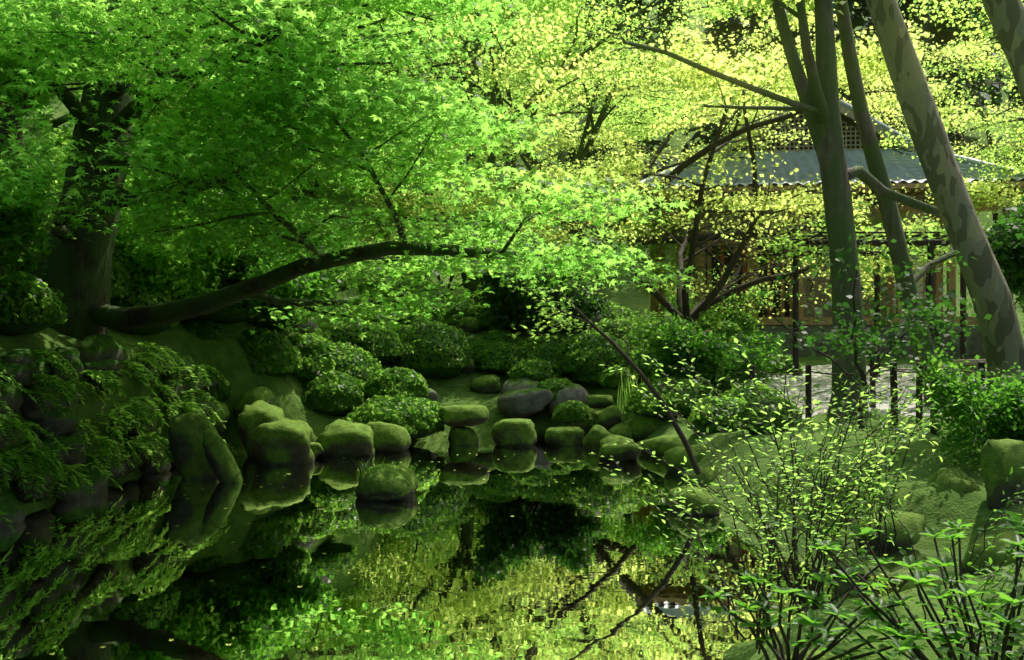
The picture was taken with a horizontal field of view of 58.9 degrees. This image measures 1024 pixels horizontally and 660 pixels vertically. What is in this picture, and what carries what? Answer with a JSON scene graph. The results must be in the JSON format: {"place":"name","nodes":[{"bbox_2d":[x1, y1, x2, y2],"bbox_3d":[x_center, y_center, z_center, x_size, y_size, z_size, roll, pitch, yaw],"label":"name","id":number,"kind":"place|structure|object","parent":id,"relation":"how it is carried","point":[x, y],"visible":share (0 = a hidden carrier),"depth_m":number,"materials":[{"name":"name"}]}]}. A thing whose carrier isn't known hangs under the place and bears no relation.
{"place":"outdoors","nodes":[
{"label":"outdoors","id":0,"kind":"place"},
{"bbox_2d":[0,428,976,659],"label":"pond water","id":1,"kind":"structure","parent":0,"point":[85,602],"depth_m":6.13,"materials":[{"name":"green liquid"}]},
{"bbox_2d":[26,452,886,654],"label":"floating leaves","id":2,"kind":"object","parent":1,"relation":"on","point":[386,543],"visible":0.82,"depth_m":6.47,"materials":[{"name":"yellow plant"}]},
{"bbox_2d":[0,0,1023,659],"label":"terrain","id":3,"kind":"structure","parent":0,"point":[232,364],"depth_m":10.39,"materials":[{"name":"green plant"}]},
{"bbox_2d":[0,133,55,291],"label":"bank shrub","id":4,"kind":"object","parent":3,"relation":"on","point":[24,239],"visible":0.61,"depth_m":7.47,"materials":[{"name":"green plant"}]},
{"bbox_2d":[1,111,196,248],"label":"tree","id":5,"kind":"object","parent":3,"relation":"on","point":[54,137],"visible":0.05,"depth_m":11.18,"materials":[{"name":"green plant"}]},
{"bbox_2d":[0,2,226,173],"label":"maple tree","id":6,"kind":"object","parent":3,"relation":"on","point":[5,126],"visible":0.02,"depth_m":15.18,"materials":[{"name":"green plant"}]},
{"bbox_2d":[61,115,185,143],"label":"understorey tree","id":7,"kind":"object","parent":3,"relation":"on","point":[132,128],"visible":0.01,"depth_m":25.41,"materials":[{"name":"green plant"}]},
{"bbox_2d":[49,12,206,128],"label":"understorey tree","id":8,"kind":"object","parent":3,"relation":"on","point":[59,100],"visible":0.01,"depth_m":23.59,"materials":[{"name":"green plant"}]},
{"bbox_2d":[65,81,274,144],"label":"understorey tree","id":9,"kind":"object","parent":3,"relation":"on","point":[159,122],"visible":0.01,"depth_m":25.10,"materials":[{"name":"green plant"}]},
{"bbox_2d":[53,154,293,237],"bbox_3d":[-5.635,-1.564,13.606,4.487,2.336,3.518,0,0,0],"label":"slope shrub","id":10,"kind":"object","parent":3,"relation":"on","point":[186,197],"visible":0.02,"depth_m":12.50,"materials":[{"name":"green plant"}]},
{"bbox_2d":[113,214,244,300],"bbox_3d":[-4.841,-0.956,12.360,2.905,1.754,2.442,0,0,45],"label":"shrub","id":11,"kind":"object","parent":3,"relation":"on","point":[164,273],"visible":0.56,"depth_m":11.49,"materials":[{"name":"green plant"}]},
{"bbox_2d":[160,82,280,137],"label":"understorey tree","id":12,"kind":"object","parent":3,"relation":"on","point":[218,109],"visible":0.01,"depth_m":23.07,"materials":[{"name":"green plant"}]},
{"bbox_2d":[165,189,280,281],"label":"tree","id":13,"kind":"object","parent":3,"relation":"on","point":[237,229],"visible":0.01,"depth_m":12.58,"materials":[{"name":"green plant"}]},
{"bbox_2d":[74,7,389,130],"bbox_3d":[-6.458,-5.640,21.530,7.441,4.621,8.752,0,0,0],"label":"understorey tree","id":14,"kind":"object","parent":3,"relation":"on","point":[193,86],"visible":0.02,"depth_m":20.90,"materials":[{"name":"green plant"}]},
{"bbox_2d":[30,6,498,142],"bbox_3d":[-8.963,-7.703,22.324,17.308,10.110,13.736,0,0,0],"label":"maple tree","id":15,"kind":"object","parent":3,"relation":"on","point":[56,122],"visible":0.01,"depth_m":21.71,"materials":[{"name":"green plant"}]},
{"bbox_2d":[205,219,341,324],"bbox_3d":[-3.613,-0.994,13.092,3.031,1.851,2.013,0,0,42],"label":"shrub","id":16,"kind":"object","parent":3,"relation":"on","point":[311,286],"visible":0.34,"depth_m":12.39,"materials":[{"name":"green plant"}]},
{"bbox_2d":[0,341,648,530],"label":"shrub","id":17,"kind":"object","parent":3,"relation":"on","point":[45,463],"visible":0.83,"depth_m":8.94,"materials":[{"name":"green plant"}]},
{"bbox_2d":[210,74,450,183],"bbox_3d":[-4.850,-5.426,25.099,4.861,3.310,7.809,0,0,39],"label":"understorey tree","id":18,"kind":"object","parent":3,"relation":"on","point":[332,179],"depth_m":24.43,"materials":[{"name":"green plant"}]},
{"bbox_2d":[263,115,398,197],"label":"understorey tree","id":19,"kind":"object","parent":3,"relation":"on","point":[317,186],"depth_m":22.47,"materials":[{"name":"green plant"}]},
{"bbox_2d":[0,0,699,339],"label":"maple tree","id":20,"kind":"object","parent":3,"relation":"on","point":[48,47],"visible":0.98,"depth_m":7.31,"materials":[{"name":"green plant"}]},
{"bbox_2d":[169,3,531,170],"bbox_3d":[-6.643,-9.582,30.027,13.478,10.436,18.157,0,0,34],"label":"maple tree","id":21,"kind":"object","parent":3,"relation":"on","point":[386,72],"visible":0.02,"depth_m":31.21,"materials":[{"name":"green plant"}]},
{"bbox_2d":[158,0,578,201],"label":"maple tree","id":22,"kind":"object","parent":3,"relation":"on","point":[294,197],"depth_m":21.73,"materials":[{"name":"green plant"}]},
{"bbox_2d":[0,235,804,438],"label":"azalea shrub","id":23,"kind":"object","parent":3,"relation":"on","point":[348,377],"visible":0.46,"depth_m":13.17,"materials":[{"name":"green plant"}]},
{"bbox_2d":[361,65,484,109],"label":"understorey tree","id":24,"kind":"object","parent":3,"relation":"on","point":[442,93],"visible":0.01,"depth_m":27.20,"materials":[{"name":"green plant"}]},
{"bbox_2d":[200,0,650,216],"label":"maple tree","id":25,"kind":"object","parent":3,"relation":"on","point":[550,108],"visible":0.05,"depth_m":28.10,"materials":[{"name":"green plant"}]},
{"bbox_2d":[341,192,532,280],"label":"understorey tree","id":26,"kind":"object","parent":3,"relation":"on","point":[400,215],"visible":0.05,"depth_m":24.17,"materials":[{"name":"green plant"}]},
{"bbox_2d":[166,0,761,277],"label":"maple tree","id":27,"kind":"object","parent":3,"relation":"on","point":[583,152],"visible":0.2,"depth_m":27.27,"materials":[{"name":"green plant"}]},
{"bbox_2d":[210,0,721,302],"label":"maple tree","id":28,"kind":"object","parent":3,"relation":"on","point":[577,25],"visible":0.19,"depth_m":20.38,"materials":[{"name":"green plant"}]},
{"bbox_2d":[372,170,587,290],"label":"understorey tree","id":29,"kind":"object","parent":3,"relation":"on","point":[451,277],"visible":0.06,"depth_m":23.91,"materials":[{"name":"green plant"}]},
{"bbox_2d":[0,243,1023,659],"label":"rocks","id":30,"kind":"object","parent":3,"relation":"on","point":[268,433],"visible":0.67,"depth_m":9.73,"materials":[{"name":"green stone"}]},
{"bbox_2d":[470,243,609,336],"bbox_3d":[0.513,-0.686,17.399,2.656,1.984,2.796,0,0,0],"label":"camellia shrub","id":31,"kind":"object","parent":3,"relation":"on","point":[508,306],"visible":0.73,"depth_m":16.65,"materials":[{"name":"green plant"}]},
{"bbox_2d":[390,0,705,273],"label":"maple tree","id":32,"kind":"object","parent":3,"relation":"on","point":[628,117],"visible":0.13,"depth_m":29.69,"materials":[{"name":"green plant"}]},
{"bbox_2d":[424,170,683,279],"bbox_3d":[1.386,-2.733,25.930,8.296,4.273,5.865,0,0,10],"label":"understorey tree","id":33,"kind":"object","parent":3,"relation":"on","point":[640,247],"visible":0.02,"depth_m":24.59,"materials":[{"name":"green plant"}]},
{"bbox_2d":[436,175,730,474],"bbox_3d":[0.833,-0.228,9.537,2.721,3.211,2.599,0,0,31],"label":"maple sapling","id":34,"kind":"object","parent":3,"relation":"on","point":[684,440],"visible":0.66,"depth_m":9.44,"materials":[{"name":"green plant"}]},
{"bbox_2d":[177,0,1023,231],"bbox_3d":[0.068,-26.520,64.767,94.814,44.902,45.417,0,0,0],"label":"conifer tree","id":35,"kind":"object","parent":3,"relation":"on","point":[945,33],"visible":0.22,"depth_m":52.42,"materials":[{"name":"green plant"}]},
{"bbox_2d":[275,0,1022,325],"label":"maple tree","id":36,"kind":"object","parent":3,"relation":"on","point":[869,76],"visible":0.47,"depth_m":18.92,"materials":[{"name":"green maple leaf"},{"name":"bark"}]},
{"bbox_2d":[401,16,957,324],"bbox_3d":[3.966,-2.237,18.879,11.029,6.548,8.791,0,0,-35],"label":"maple tree","id":37,"kind":"object","parent":3,"relation":"on","point":[778,204],"visible":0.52,"depth_m":17.11,"materials":[{"name":"green plant"}]},
{"bbox_2d":[626,306,784,393],"bbox_3d":[2.917,0.454,13.614,2.391,1.648,1.831,0,0,0],"label":"shrub","id":38,"kind":"object","parent":3,"relation":"on","point":[670,332],"visible":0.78,"depth_m":13.28,"materials":[{"name":"green plant"}]},
{"bbox_2d":[658,263,784,331],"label":"shrub","id":39,"kind":"object","parent":3,"relation":"on","point":[709,314],"visible":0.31,"depth_m":19.70,"materials":[{"name":"green plant"}]},
{"bbox_2d":[703,307,822,331],"bbox_3d":[3.963,0.252,15.112,0.180,1.108,6.248,0,0,-1],"label":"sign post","id":40,"kind":"object","parent":3,"relation":"on","point":[820,315],"visible":0.24,"depth_m":11.99,"materials":[{"name":"brown wood"}]},
{"bbox_2d":[591,381,942,653],"bbox_3d":[1.196,0.842,4.131,1.260,1.178,1.559,0,0,-19],"label":"shrub","id":41,"kind":"object","parent":3,"relation":"on","point":[782,515],"visible":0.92,"depth_m":4.09,"materials":[{"name":"green plant"}]},
{"bbox_2d":[600,316,963,613],"bbox_3d":[1.295,0.672,4.687,1.684,1.473,1.892,0,0,35],"label":"shrub","id":42,"kind":"object","parent":3,"relation":"on","point":[837,536],"visible":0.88,"depth_m":4.58,"materials":[{"name":"green plant"}]},
{"bbox_2d":[591,0,1022,420],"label":"tree","id":43,"kind":"object","parent":3,"relation":"on","point":[818,105],"visible":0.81,"depth_m":11.98,"materials":[{"name":"brown plant"}]},
{"bbox_2d":[700,556,930,659],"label":"pieris shrub","id":44,"kind":"object","parent":3,"relation":"on","point":[809,618],"visible":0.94,"depth_m":3.22,"materials":[{"name":"green plant"}]},
{"bbox_2d":[636,100,1023,358],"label":"temple hall","id":45,"kind":"structure","parent":3,"relation":"on","point":[803,158],"depth_m":23.12,"materials":[{"name":"tile"}]},
{"bbox_2d":[682,234,991,428],"bbox_3d":[3.414,0.240,9.482,3.035,2.129,4.037,0,0,0],"label":"small evergreen tree","id":46,"kind":"object","parent":3,"relation":"on","point":[935,313],"visible":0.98,"depth_m":8.94,"materials":[{"name":"green plant"}]},
{"bbox_2d":[719,361,978,559],"bbox_3d":[1.868,0.756,5.254,1.292,1.125,1.524,0,0,9],"label":"shrub","id":47,"kind":"object","parent":3,"relation":"on","point":[878,546],"visible":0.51,"depth_m":5.11,"materials":[{"name":"green plant"}]},
{"bbox_2d":[722,355,991,435],"bbox_3d":[6.547,0.821,12.274,6.427,1.151,6.132,0,0,-12],"label":"fence","id":48,"kind":"object","parent":3,"relation":"on","point":[808,385],"visible":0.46,"depth_m":11.14,"materials":[{"name":"brown wood"}]},
{"bbox_2d":[710,443,1023,648],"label":"shrub","id":49,"kind":"object","parent":3,"relation":"on","point":[969,563],"visible":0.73,"depth_m":3.56,"materials":[{"name":"green plant"}]},
{"bbox_2d":[735,0,1010,407],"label":"tree","id":50,"kind":"object","parent":3,"relation":"on","point":[891,218],"visible":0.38,"depth_m":12.92,"materials":[{"name":"brown plant"}]},
{"bbox_2d":[749,206,1015,376],"bbox_3d":[7.805,-0.496,16.097,6.350,3.193,3.512,0,0,0],"label":"pergola","id":51,"kind":"object","parent":3,"relation":"on","point":[931,240],"visible":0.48,"depth_m":15.95,"materials":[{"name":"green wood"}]},
{"bbox_2d":[748,36,1023,301],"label":"maple tree","id":52,"kind":"object","parent":3,"relation":"on","point":[972,150],"visible":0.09,"depth_m":28.10,"materials":[{"name":"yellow plant"}]},
{"bbox_2d":[795,0,1023,389],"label":"mottled tree","id":53,"kind":"object","parent":3,"relation":"on","point":[989,291],"visible":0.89,"depth_m":8.89,"materials":[{"name":"brown plant"}]},
{"bbox_2d":[795,521,1023,659],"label":"pieris shrub","id":54,"kind":"object","parent":3,"relation":"on","point":[1011,629],"visible":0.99,"depth_m":3.07,"materials":[{"name":"green plant"}]},
{"bbox_2d":[877,0,1023,274],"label":"maple tree","id":55,"kind":"object","parent":3,"relation":"on","point":[983,16],"visible":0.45,"depth_m":21.26,"materials":[{"name":"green plant"}]},
{"bbox_2d":[909,339,1023,470],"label":"box shrub","id":56,"kind":"object","parent":3,"relation":"on","point":[1001,406],"visible":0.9,"depth_m":7.49,"materials":[{"name":"green plant"}]},
{"bbox_2d":[982,0,1023,104],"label":"tree","id":57,"kind":"object","parent":3,"relation":"on","point":[1006,18],"visible":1,"depth_m":7.42,"materials":[{"name":"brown plant"}]},
{"bbox_2d":[984,188,1023,301],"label":"evergreen shrub","id":58,"kind":"object","parent":3,"relation":"on","point":[1005,240],"visible":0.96,"depth_m":10.07,"materials":[{"name":"green plant"}]},
{"bbox_2d":[997,511,1023,563],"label":"pieris shrub","id":59,"kind":"object","parent":3,"relation":"on","point":[1013,518],"visible":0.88,"depth_m":3.65,"materials":[{"name":"green plant"}]},
{"bbox_2d":[1015,293,1023,332],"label":"shrub","id":60,"kind":"object","parent":3,"relation":"on","point":[1022,303],"visible":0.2,"depth_m":19.86,"materials":[{"name":"green plant"}]},
{"bbox_2d":[677,363,987,420],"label":"gravel path","id":61,"kind":"structure","parent":0,"point":[823,381],"depth_m":15.33,"materials":[{"name":"grey gravel"}]},
{"bbox_2d":[953,359,986,383],"bbox_3d":[8.584,0.759,16.000,1.500,0.480,0.400,0,0,-12],"label":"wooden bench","id":62,"kind":"object","parent":61,"relation":"on","point":[973,362],"visible":0.24,"depth_m":15.78,"materials":[{"name":"brown wood"}]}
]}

